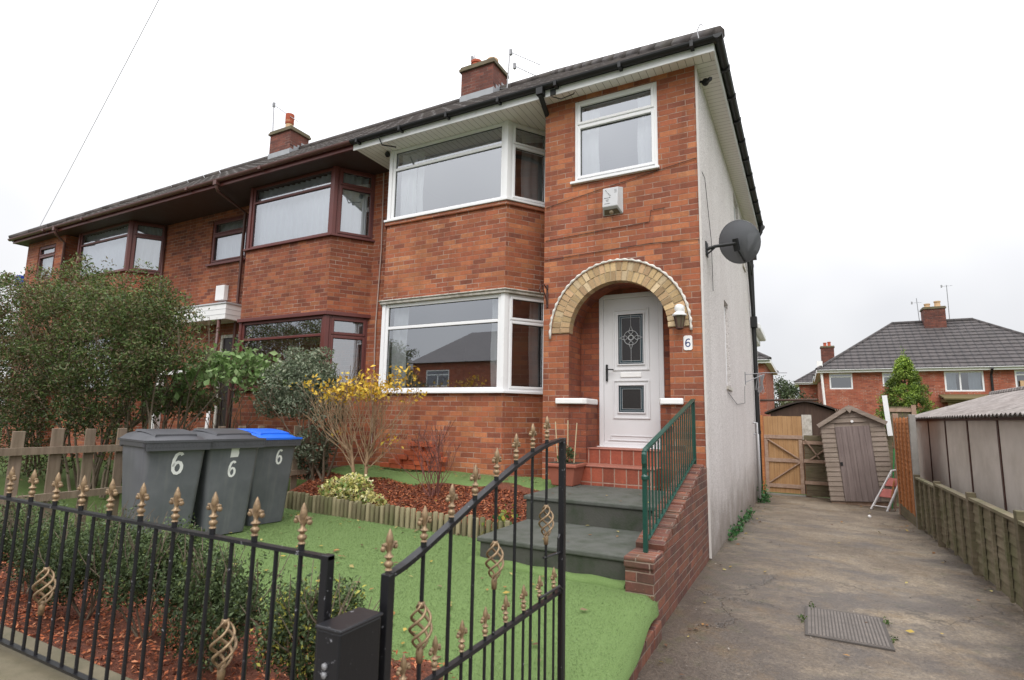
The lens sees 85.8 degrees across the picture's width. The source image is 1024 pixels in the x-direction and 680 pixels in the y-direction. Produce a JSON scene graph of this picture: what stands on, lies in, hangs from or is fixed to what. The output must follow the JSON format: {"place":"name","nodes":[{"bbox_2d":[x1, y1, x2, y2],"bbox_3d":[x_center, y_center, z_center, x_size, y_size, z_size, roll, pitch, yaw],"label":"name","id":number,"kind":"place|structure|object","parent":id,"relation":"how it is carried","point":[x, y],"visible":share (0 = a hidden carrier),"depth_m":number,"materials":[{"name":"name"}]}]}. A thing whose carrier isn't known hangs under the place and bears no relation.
{"place":"outdoors","nodes":[
{"label":"outdoors","id":0,"kind":"place"},
{"bbox_2d":[0,454,306,536],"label":"neighbour garden","id":1,"kind":"object","parent":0,"point":[24,485],"visible":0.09,"depth_m":8.74,"materials":[{"name":"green plant"}]},
{"bbox_2d":[0,251,256,497],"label":"bush","id":2,"kind":"object","parent":1,"relation":"on","point":[135,329],"visible":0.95,"depth_m":8.31,"materials":[{"name":"green plant"}]},
{"bbox_2d":[0,156,267,459],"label":"terraced house","id":3,"kind":"structure","parent":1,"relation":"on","point":[119,234],"depth_m":13.97,"materials":[{"name":"red brick"}]},
{"bbox_2d":[36,244,55,281],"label":"window","id":4,"kind":"structure","parent":3,"relation":"in","point":[47,253],"depth_m":15.01,"materials":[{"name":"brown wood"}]},
{"bbox_2d":[40,0,158,225],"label":"overhead wire","id":5,"kind":"object","parent":3,"relation":"attached to","point":[105,101],"visible":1,"depth_m":10.60,"materials":[{"name":"metal"}]},
{"bbox_2d":[76,221,128,277],"bbox_3d":[-10.288,-2.222,13.958,2.295,1.242,0.197,-3,-9,28],"label":"window","id":6,"kind":"structure","parent":3,"relation":"in","point":[111,244],"depth_m":14.03,"materials":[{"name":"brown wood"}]},
{"bbox_2d":[129,221,164,272],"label":"window","id":7,"kind":"structure","parent":3,"relation":"in","point":[148,238],"depth_m":13.58,"materials":[{"name":"brown wood"}]},
{"bbox_2d":[0,425,339,539],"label":"picket fence","id":8,"kind":"object","parent":1,"relation":"on","point":[16,451],"visible":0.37,"depth_m":5.65,"materials":[{"name":"wood"}]},
{"bbox_2d":[127,375,224,429],"bbox_3d":[-5.655,1.457,9.554,1.567,1.916,1.817,0,-8,9],"label":"leafy shrub","id":9,"kind":"object","parent":1,"relation":"on","point":[197,402],"visible":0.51,"depth_m":9.31,"materials":[{"name":"green plant"}]},
{"bbox_2d":[126,336,288,429],"bbox_3d":[-4.904,1.157,9.149,2.804,2.429,2.016,4,-9,-22],"label":"leafy shrub","id":10,"kind":"object","parent":1,"relation":"on","point":[229,366],"visible":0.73,"depth_m":8.88,"materials":[{"name":"green plant"}]},
{"bbox_2d":[125,98,459,479],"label":"terraced house","id":11,"kind":"structure","parent":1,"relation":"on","point":[285,241],"depth_m":10.71,"materials":[{"name":"red brick"}]},
{"bbox_2d":[215,285,228,300],"bbox_3d":[-6.462,-1.044,12.265,0.300,0.340,0.107,-3,-9,28],"label":"wall box","id":12,"kind":"object","parent":11,"relation":"attached to","point":[221,293],"visible":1,"depth_m":12.21,"materials":[{"name":"white paint"}]},
{"bbox_2d":[213,334,237,427],"bbox_3d":[-6.144,1.072,11.897,0.680,2.400,0.070,-3,-9,28],"label":"door","id":13,"kind":"structure","parent":11,"relation":"in","point":[224,344],"depth_m":11.93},
{"bbox_2d":[210,214,248,263],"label":"window","id":14,"kind":"structure","parent":11,"relation":"in","point":[230,236],"depth_m":12.70,"materials":[{"name":"brown wood"}]},
{"bbox_2d":[243,326,255,384],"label":"window","id":15,"kind":"structure","parent":11,"relation":"in","point":[250,344],"depth_m":11.40,"materials":[{"name":"brown wood"}]},
{"bbox_2d":[237,315,322,388],"bbox_3d":[-4.359,0.259,10.359,2.223,1.310,0.070,-3,-9,28],"label":"window","id":16,"kind":"structure","parent":11,"relation":"in","point":[244,328],"depth_m":10.44,"materials":[{"name":"brown wood"}]},
{"bbox_2d":[272,102,298,130],"bbox_3d":[-6.762,-6.361,16.399,1.285,1.864,0.220,-4,-9,30],"label":"tv aerial","id":17,"kind":"object","parent":11,"relation":"attached to","point":[273,104],"visible":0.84,"depth_m":16.73,"materials":[{"name":"metal"}]},
{"bbox_2d":[249,167,332,247],"bbox_3d":[-4.284,-2.516,10.805,2.279,1.312,0.196,-3,-9,28],"label":"window","id":18,"kind":"structure","parent":11,"relation":"in","point":[302,210],"depth_m":10.90,"materials":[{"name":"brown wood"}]},
{"bbox_2d":[327,315,367,388],"bbox_3d":[-2.995,0.233,9.990,0.682,1.310,0.084,5,-9,-27],"label":"window","id":19,"kind":"structure","parent":11,"relation":"in","point":[362,337],"depth_m":10.04,"materials":[{"name":"brown wood"}]},
{"bbox_2d":[335,167,375,239],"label":"window","id":20,"kind":"structure","parent":11,"relation":"in","point":[353,191],"depth_m":10.45,"materials":[{"name":"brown wood"}]},
{"bbox_2d":[0,553,442,679],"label":"front mulch bed","id":21,"kind":"object","parent":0,"point":[131,674],"visible":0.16,"depth_m":3.03,"materials":[{"name":"brown wood"}]},
{"bbox_2d":[0,494,105,593],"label":"box shrub","id":22,"kind":"object","parent":21,"relation":"on","point":[28,562],"visible":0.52,"depth_m":3.81,"materials":[{"name":"green plant"}]},
{"bbox_2d":[27,500,162,620],"bbox_3d":[-2.598,1.381,3.518,0.817,0.732,0.671,-3,-9,28],"label":"box shrub","id":23,"kind":"object","parent":21,"relation":"on","point":[80,569],"visible":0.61,"depth_m":3.35,"materials":[{"name":"green plant"}]},
{"bbox_2d":[78,511,214,640],"bbox_3d":[-2.005,1.330,3.116,0.704,0.743,0.563,-1,-8,12],"label":"box shrub","id":24,"kind":"object","parent":21,"relation":"on","point":[144,562],"visible":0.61,"depth_m":3.04,"materials":[{"name":"green plant"}]},
{"bbox_2d":[144,527,293,672],"bbox_3d":[-1.485,1.329,2.799,0.629,0.679,0.494,-3,-9,28],"label":"box shrub","id":25,"kind":"object","parent":21,"relation":"on","point":[217,591],"visible":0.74,"depth_m":2.74,"materials":[{"name":"green plant"}]},
{"bbox_2d":[0,472,527,679],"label":"bark chips","id":26,"kind":"object","parent":21,"relation":"on","point":[400,487],"visible":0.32,"depth_m":3.47,"materials":[{"name":"wood"}]},
{"bbox_2d":[240,559,379,679],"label":"box shrub","id":27,"kind":"object","parent":21,"relation":"on","point":[283,627],"visible":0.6,"depth_m":2.41,"materials":[{"name":"green plant"}]},
{"bbox_2d":[14,465,658,679],"bbox_3d":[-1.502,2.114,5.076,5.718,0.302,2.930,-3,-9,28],"label":"lawn","id":28,"kind":"structure","parent":0,"point":[628,664],"depth_m":3.89,"materials":[{"name":"plastic"}]},
{"bbox_2d":[112,429,212,546],"bbox_3d":[-3.517,1.450,5.494,0.821,1.107,0.596,-5,-10,38],"label":"wheelie bin","id":29,"kind":"object","parent":28,"relation":"on","point":[163,465],"visible":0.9,"depth_m":5.29,"materials":[{"name":"grey plastic"}]},
{"bbox_2d":[191,428,265,534],"bbox_3d":[-3.199,1.521,5.964,0.820,1.107,0.596,-5,-10,37],"label":"wheelie bin","id":30,"kind":"object","parent":28,"relation":"on","point":[228,465],"visible":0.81,"depth_m":5.76,"materials":[{"name":"grey plastic"}]},
{"bbox_2d":[241,428,302,525],"bbox_3d":[-3.056,1.626,6.614,0.820,1.107,0.596,-4,-10,35],"label":"wheelie bin","id":31,"kind":"object","parent":28,"relation":"on","point":[272,472],"visible":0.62,"depth_m":6.44,"materials":[{"name":"grey plastic"}]},
{"bbox_2d":[284,491,509,537],"bbox_3d":[-1.628,2.082,6.605,3.790,0.264,0.099,-4,-9,32],"label":"log edging","id":32,"kind":"object","parent":28,"relation":"on","point":[390,515],"visible":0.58,"depth_m":6.53,"materials":[{"name":"wood"}]},
{"bbox_2d":[481,504,517,532],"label":"weeds","id":33,"kind":"object","parent":28,"relation":"on","point":[500,516],"visible":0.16,"depth_m":5.83,"materials":[{"name":"green plant"}]},
{"bbox_2d":[466,555,624,588],"bbox_3d":[0.240,1.930,4.555,1.420,0.094,0.107,-3,-9,28],"label":"turf upstand","id":34,"kind":"object","parent":28,"relation":"on","point":[586,578],"visible":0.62,"depth_m":4.48,"materials":[{"name":"plastic"}]},
{"bbox_2d":[477,484,663,579],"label":"front steps","id":35,"kind":"structure","parent":28,"relation":"on","point":[602,518],"depth_m":5.19,"materials":[{"name":"grey concrete"}]},
{"bbox_2d":[548,420,586,486],"bbox_3d":[0.674,1.395,6.841,0.410,0.787,0.410,-3,-9,28],"label":"plant pot","id":36,"kind":"object","parent":35,"relation":"on","point":[574,471],"visible":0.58,"depth_m":6.71,"materials":[{"name":"ceramic"}]},
{"bbox_2d":[290,473,538,530],"bbox_3d":[-1.267,2.047,7.405,4.128,0.388,1.734,-4,-9,32],"label":"mulch bed","id":37,"kind":"object","parent":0,"point":[502,486],"visible":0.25,"depth_m":6.94,"materials":[{"name":"brown wood"}]},
{"bbox_2d":[251,345,362,482],"bbox_3d":[-3.184,1.139,8.564,2.080,2.174,1.270,0,-8,10],"label":"grey green shrub","id":38,"kind":"object","parent":37,"relation":"on","point":[294,374],"visible":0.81,"depth_m":8.35,"materials":[{"name":"green plant"}]},
{"bbox_2d":[317,471,387,505],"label":"variegated shrub","id":39,"kind":"object","parent":37,"relation":"on","point":[350,483],"visible":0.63,"depth_m":7.15,"materials":[{"name":"green plant"}]},
{"bbox_2d":[290,363,426,492],"bbox_3d":[-2.159,1.246,7.657,1.810,1.896,1.142,-2,-8,20],"label":"yellow leaf shrub","id":40,"kind":"object","parent":37,"relation":"on","point":[360,391],"visible":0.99,"depth_m":7.68,"materials":[{"name":"plant"}]},
{"bbox_2d":[383,419,461,497],"bbox_3d":[-1.119,1.552,7.043,0.969,1.080,1.157,7,-10,-37],"label":"red twig shrub","id":41,"kind":"object","parent":37,"relation":"on","point":[437,465],"visible":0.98,"depth_m":7.00,"materials":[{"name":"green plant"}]},
{"bbox_2d":[326,464,557,490],"bbox_3d":[-1.024,2.053,7.814,3.930,0.319,0.788,-3,-9,28],"label":"turf strip","id":42,"kind":"object","parent":37,"relation":"on","point":[458,479],"visible":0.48,"depth_m":7.73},
{"bbox_2d":[380,462,390,467],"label":"loose brick","id":43,"kind":"object","parent":42,"relation":"on","point":[384,464],"visible":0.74,"depth_m":8.51,"materials":[{"name":"brick"}]},
{"bbox_2d":[390,464,403,468],"bbox_3d":[-1.739,1.917,8.380,0.216,0.066,0.102,-4,-9,31],"label":"loose brick","id":44,"kind":"object","parent":42,"relation":"on","point":[397,466],"visible":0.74,"depth_m":8.32,"materials":[{"name":"brick"}]},
{"bbox_2d":[388,459,402,463],"bbox_3d":[-1.770,1.850,8.402,0.216,0.066,0.102,-4,-9,31],"label":"loose brick","id":45,"kind":"object","parent":44,"relation":"on","point":[393,461],"visible":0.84,"depth_m":8.35,"materials":[{"name":"brick"}]},
{"bbox_2d":[395,454,407,459],"bbox_3d":[-1.659,1.780,8.377,0.216,0.066,0.102,-3,-9,25],"label":"loose brick","id":46,"kind":"object","parent":45,"relation":"on","point":[402,457],"visible":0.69,"depth_m":8.32,"materials":[{"name":"brick"}]},
{"bbox_2d":[403,464,415,469],"bbox_3d":[-1.515,1.906,8.272,0.216,0.066,0.102,-3,-9,26],"label":"loose brick","id":47,"kind":"object","parent":42,"relation":"on","point":[409,466],"visible":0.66,"depth_m":8.23,"materials":[{"name":"brick"}]},
{"bbox_2d":[416,465,429,470],"bbox_3d":[-1.310,1.897,8.182,0.216,0.066,0.102,-3,-9,28],"label":"loose brick","id":48,"kind":"object","parent":42,"relation":"on","point":[418,467],"visible":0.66,"depth_m":8.15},
{"bbox_2d":[413,460,426,465],"bbox_3d":[-1.350,1.829,8.199,0.216,0.066,0.102,-2,-8,21],"label":"loose brick","id":49,"kind":"object","parent":48,"relation":"on","point":[416,462],"visible":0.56,"depth_m":8.16,"materials":[{"name":"brick"}]},
{"bbox_2d":[408,455,419,459],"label":"loose brick","id":50,"kind":"object","parent":49,"relation":"on","point":[412,457],"visible":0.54,"depth_m":8.25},
{"bbox_2d":[404,450,415,455],"bbox_3d":[-1.519,1.706,8.332,0.216,0.066,0.102,-3,-9,25],"label":"loose brick","id":51,"kind":"object","parent":50,"relation":"on","point":[407,452],"visible":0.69,"depth_m":8.29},
{"bbox_2d":[410,446,423,450],"bbox_3d":[-1.413,1.634,8.294,0.216,0.066,0.102,-3,-9,25],"label":"loose brick","id":52,"kind":"object","parent":51,"relation":"on","point":[415,447],"visible":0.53,"depth_m":8.25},
{"bbox_2d":[0,428,898,552],"bbox_3d":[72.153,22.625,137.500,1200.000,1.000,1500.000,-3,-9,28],"label":"ground","id":53,"kind":"structure","parent":0,"point":[485,529],"depth_m":14.55,"materials":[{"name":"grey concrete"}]},
{"bbox_2d":[0,626,132,679],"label":"garden wall","id":54,"kind":"structure","parent":53,"relation":"on","point":[14,665],"depth_m":2.33,"materials":[{"name":"concrete"}]},
{"bbox_2d":[0,467,334,679],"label":"front railing","id":55,"kind":"object","parent":54,"relation":"on","point":[325,593],"visible":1,"depth_m":2.06,"materials":[{"name":"metal"}]},
{"bbox_2d":[314,607,382,679],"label":"gate post","id":56,"kind":"object","parent":53,"relation":"on","point":[347,645],"visible":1,"depth_m":1.52,"materials":[{"name":"black paint"}]},
{"bbox_2d":[378,416,565,679],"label":"driveway gate","id":57,"kind":"structure","parent":56,"relation":"attached to","point":[387,589],"depth_m":2.23,"materials":[{"name":"metal"}]},
{"bbox_2d":[349,26,765,559],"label":"terraced house","id":58,"kind":"structure","parent":53,"relation":"on","point":[495,220],"depth_m":8.03,"materials":[{"name":"red brick"}]},
{"bbox_2d":[382,294,500,390],"bbox_3d":[-1.100,0.089,8.720,2.207,1.447,0.194,-3,-9,28],"label":"window","id":59,"kind":"structure","parent":58,"relation":"in","point":[400,328],"depth_m":8.82,"materials":[{"name":"white plastic"}]},
{"bbox_2d":[391,122,504,218],"bbox_3d":[-1.049,-2.714,9.112,2.207,1.270,0.197,-3,-9,28],"label":"window","id":60,"kind":"structure","parent":58,"relation":"in","point":[411,190],"depth_m":9.45,"materials":[{"name":"white plastic"}]},
{"bbox_2d":[499,49,539,88],"bbox_3d":[0.161,-6.343,12.784,1.028,0.983,0.262,-1,-8,15],"label":"tv aerial","id":61,"kind":"object","parent":58,"relation":"attached to","point":[511,54],"visible":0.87,"depth_m":12.83,"materials":[{"name":"metal"}]},
{"bbox_2d":[507,294,543,391],"bbox_3d":[0.195,0.062,8.357,0.685,1.447,0.210,5,-9,-27],"label":"window","id":62,"kind":"structure","parent":58,"relation":"in","point":[534,322],"depth_m":8.39,"materials":[{"name":"white plastic"}]},
{"bbox_2d":[511,122,545,204],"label":"window","id":63,"kind":"structure","parent":58,"relation":"in","point":[531,147],"depth_m":8.80,"materials":[{"name":"white plastic"}]},
{"bbox_2d":[539,284,547,307],"bbox_3d":[0.433,-0.630,7.590,0.025,0.320,0.276,-3,-9,28],"label":"hanging basket bracket","id":64,"kind":"object","parent":58,"relation":"attached to","point":[546,295],"visible":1,"depth_m":7.67,"materials":[{"name":"metal"}]},
{"bbox_2d":[602,186,622,215],"bbox_3d":[1.342,-1.871,7.390,0.275,0.372,0.100,-3,-9,28],"label":"alarm box","id":65,"kind":"object","parent":58,"relation":"attached to","point":[612,203],"visible":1,"depth_m":7.36,"materials":[{"name":"grey plastic"}]},
{"bbox_2d":[575,81,657,180],"bbox_3d":[1.457,-2.831,7.655,1.169,1.215,0.210,-3,-9,28],"label":"window","id":66,"kind":"structure","parent":58,"relation":"in","point":[587,124],"depth_m":7.63,"materials":[{"name":"white plastic"}]},
{"bbox_2d":[597,291,664,448],"bbox_3d":[1.619,0.402,7.503,0.934,2.125,0.141,-3,-9,28],"label":"door","id":67,"kind":"structure","parent":58,"relation":"in","point":[631,341],"depth_m":7.51,"materials":[{"name":"white plastic"}]},
{"bbox_2d":[672,304,686,329],"bbox_3d":[2.046,-0.289,6.724,0.176,0.335,0.200,-3,-9,28],"label":"wall lantern","id":68,"kind":"object","parent":58,"relation":"attached to","point":[679,315],"depth_m":6.67,"materials":[{"name":"white paint"}]},
{"bbox_2d":[683,335,692,349],"bbox_3d":[2.150,0.034,6.728,0.103,0.180,0.010,-3,-9,28],"label":"house number plate","id":69,"kind":"object","parent":58,"relation":"attached to","point":[688,345],"visible":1,"depth_m":6.72,"materials":[{"name":"white paint"}]},
{"bbox_2d":[700,77,711,85],"bbox_3d":[2.581,-3.430,7.285,0.100,0.100,0.197,5,-9,-26],"label":"security camera","id":70,"kind":"object","parent":58,"relation":"attached to","point":[705,81],"visible":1,"depth_m":7.28,"materials":[{"name":"black plastic"}]},
{"bbox_2d":[724,308,726,375],"bbox_3d":[3.317,0.070,8.722,0.084,1.350,0.530,-3,-9,28],"label":"cable","id":71,"kind":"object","parent":58,"relation":"in","point":[724,308],"depth_m":8.88,"materials":[{"name":"white plastic"}]},
{"bbox_2d":[705,220,760,263],"bbox_3d":[2.896,-1.274,7.279,0.794,0.537,0.507,0,-8,5],"label":"satellite dish","id":72,"kind":"object","parent":58,"relation":"attached to","point":[739,241],"visible":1,"depth_m":7.12,"materials":[{"name":"grey"}]},
{"bbox_2d":[745,372,786,393],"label":"wall airer","id":73,"kind":"structure","parent":58,"relation":"attached to","point":[759,388],"depth_m":11.47,"materials":[{"name":"metal"}]},
{"bbox_2d":[760,399,817,400],"bbox_3d":[7.299,1.587,14.563,1.361,0.080,0.060,-3,-9,28],"label":"dark pole","id":74,"kind":"object","parent":58,"relation":"attached to","point":[788,400],"visible":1,"depth_m":14.54,"materials":[{"name":"black metal"}]},
{"bbox_2d":[624,464,709,627],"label":"brick wall","id":75,"kind":"structure","parent":53,"relation":"on","point":[667,569],"depth_m":4.84,"materials":[{"name":"brick"}]},
{"bbox_2d":[641,399,696,552],"bbox_3d":[1.570,1.165,5.340,0.057,1.267,2.306,-3,-9,28],"label":"handrail","id":76,"kind":"object","parent":75,"relation":"on","point":[685,442],"visible":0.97,"depth_m":5.00,"materials":[{"name":"metal"}]},
{"bbox_2d":[773,375,815,407],"bbox_3d":[17.824,5.060,35.798,3.204,5.710,2.675,6,-9,-31],"label":"broadleaf tree","id":77,"kind":"object","parent":53,"relation":"on","point":[785,390],"visible":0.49,"depth_m":35.77,"materials":[{"name":"green plant"}]},
{"bbox_2d":[778,395,821,405],"bbox_3d":[17.248,5.352,32.900,2.551,4.291,2.442,2,-8,-7],"label":"broadleaf tree","id":78,"kind":"object","parent":53,"relation":"on","point":[783,403],"visible":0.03,"depth_m":33.15,"materials":[{"name":"green plant"}]},
{"bbox_2d":[794,370,817,401],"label":"distant house","id":79,"kind":"structure","parent":53,"relation":"on","point":[805,381],"depth_m":43.02,"materials":[{"name":"brick"}]},
{"bbox_2d":[812,342,834,402],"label":"chimney house","id":80,"kind":"structure","parent":53,"relation":"on","point":[827,352],"depth_m":38.39,"materials":[{"name":"brick"}]},
{"bbox_2d":[817,405,898,507],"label":"garden shed","id":81,"kind":"structure","parent":53,"relation":"on","point":[858,465],"depth_m":12.08,"materials":[{"name":"beige wood"}]},
{"bbox_2d":[835,425,880,501],"bbox_3d":[7.563,2.703,12.063,0.657,1.615,0.041,-9,-12,31],"label":"door","id":82,"kind":"structure","parent":81,"relation":"in","point":[851,483],"depth_m":12.05,"materials":[{"name":"brown wood"}]},
{"bbox_2d":[882,395,892,435],"bbox_3d":[8.838,1.778,12.972,0.160,0.946,0.030,-3,-9,28],"label":"white post","id":83,"kind":"object","parent":81,"relation":"attached to","point":[887,414],"visible":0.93,"depth_m":12.96,"materials":[{"name":"plastic"}]},
{"bbox_2d":[883,405,915,503],"bbox_3d":[9.085,2.652,12.802,0.630,2.270,0.080,-3,-9,28],"label":"back fence","id":84,"kind":"object","parent":53,"relation":"on","point":[902,412],"visible":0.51,"depth_m":12.93,"materials":[{"name":"brown wood"}]},
{"bbox_2d":[892,414,919,527],"bbox_3d":[7.157,2.322,9.993,0.095,1.980,2.040,-3,-9,28],"label":"tall fence panel","id":85,"kind":"object","parent":53,"relation":"on","point":[906,448],"visible":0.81,"depth_m":9.82,"materials":[{"name":"orange wood"}]},
{"bbox_2d":[872,345,941,468],"bbox_3d":[12.220,2.456,17.007,3.075,4.631,3.100,-3,-9,28],"label":"conifer","id":86,"kind":"object","parent":53,"relation":"on","point":[913,391],"visible":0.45,"depth_m":16.95,"materials":[{"name":"green plant"}]},
{"bbox_2d":[905,386,1023,513],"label":"garage","id":87,"kind":"structure","parent":53,"relation":"on","point":[976,445],"depth_m":7.27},
{"bbox_2d":[913,474,1023,612],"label":"lap fence","id":88,"kind":"object","parent":53,"relation":"on","point":[980,537],"visible":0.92,"depth_m":5.90,"materials":[{"name":"brown wood"}]},
{"bbox_2d":[0,0,1023,404],"label":"sky","id":89,"kind":"structure","parent":0,"point":[884,138],"materials":[{"name":"white"}]},
{"bbox_2d":[757,351,778,479],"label":"brick house","id":90,"kind":"structure","parent":0,"point":[765,363],"depth_m":24.64,"materials":[{"name":"brick"}]},
{"bbox_2d":[764,401,838,493],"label":"brown shed","id":91,"kind":"structure","parent":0,"point":[818,412],"depth_m":15.69,"materials":[{"name":"brown wood"}]},
{"bbox_2d":[637,495,1023,679],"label":"driveway","id":92,"kind":"structure","parent":0,"point":[988,624],"depth_m":4.81,"materials":[{"name":"concrete"}]},
{"bbox_2d":[223,468,991,674],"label":"fallen leaves","id":93,"kind":"object","parent":92,"relation":"on","point":[665,644],"visible":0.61,"depth_m":4.90,"materials":[{"name":"brown plant"}]},
{"bbox_2d":[629,619,661,679],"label":"brick edging","id":94,"kind":"object","parent":92,"relation":"on","point":[653,639],"visible":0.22,"depth_m":3.72,"materials":[{"name":"brick"}]},
{"bbox_2d":[727,506,754,540],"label":"weeds","id":95,"kind":"object","parent":92,"relation":"on","point":[734,532],"visible":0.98,"depth_m":8.28,"materials":[{"name":"green plant"}]},
{"bbox_2d":[757,476,771,502],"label":"weeds","id":96,"kind":"object","parent":92,"relation":"on","point":[764,498],"visible":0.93,"depth_m":12.06,"materials":[{"name":"green plant"}]},
{"bbox_2d":[760,415,804,493],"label":"side gate","id":97,"kind":"structure","parent":92,"relation":"on","point":[790,444],"depth_m":13.70,"materials":[{"name":"beige wood"}]},
{"bbox_2d":[766,492,805,496],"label":"gate sill","id":98,"kind":"structure","parent":92,"relation":"on","point":[786,494],"depth_m":13.50,"materials":[{"name":"grey concrete"}]},
{"bbox_2d":[803,435,829,497],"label":"dark gate","id":99,"kind":"structure","parent":92,"relation":"on","point":[815,469],"depth_m":13.26,"materials":[{"name":"brown wood"}]},
{"bbox_2d":[638,498,1023,678],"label":"driveway grit","id":100,"kind":"object","parent":92,"relation":"on","point":[839,582],"visible":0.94,"depth_m":5.38,"materials":[{"name":"gravel"}]},
{"bbox_2d":[805,606,894,651],"bbox_3d":[2.611,2.254,4.311,0.560,0.044,0.730,-3,-9,28],"label":"manhole cover","id":101,"kind":"object","parent":92,"relation":"on","point":[843,627],"visible":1,"depth_m":4.25,"materials":[{"name":"metal"}]},
{"bbox_2d":[870,469,897,511],"bbox_3d":[7.747,3.070,11.343,0.693,0.867,0.331,4,-8,-18],"label":"step ladder","id":102,"kind":"object","parent":92,"relation":"on","point":[885,493],"visible":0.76,"depth_m":11.36,"materials":[{"name":"metal"}]},
{"bbox_2d":[891,449,894,508],"bbox_3d":[8.059,2.924,11.646,0.313,1.231,0.027,6,-9,-32],"label":"broom handle","id":103,"kind":"object","parent":92,"relation":"on","point":[893,468],"visible":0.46,"depth_m":11.73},
{"bbox_2d":[813,301,1023,442],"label":"semi detached house","id":104,"kind":"structure","parent":0,"point":[957,360],"depth_m":27.66,"materials":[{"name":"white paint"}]},
{"bbox_2d":[829,373,852,388],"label":"window","id":105,"kind":"structure","parent":104,"relation":"in","point":[830,376],"depth_m":28.34,"materials":[{"name":"white plastic"}]},
{"bbox_2d":[944,371,984,391],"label":"window","id":106,"kind":"structure","parent":104,"relation":"in","point":[974,377],"depth_m":26.02,"materials":[{"name":"white plastic"}]},
{"bbox_2d":[1014,370,1023,386],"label":"window","id":107,"kind":"structure","parent":104,"relation":"in","point":[1015,371],"depth_m":25.11,"materials":[{"name":"white plastic"}]},
{"bbox_3d":[7.270,3.137,13.548,0.120,1.450,0.100,-3,-9,28],"label":"brown board","id":108,"kind":"object","parent":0,"visible":0},
{"bbox_2d":[801,415,811,439],"bbox_3d":[7.282,2.155,13.602,0.215,0.610,0.030,-3,-9,28],"label":"pale board","id":109,"kind":"object","parent":108,"relation":"attached to","point":[806,425],"visible":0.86,"depth_m":13.60,"materials":[{"name":"wood"}]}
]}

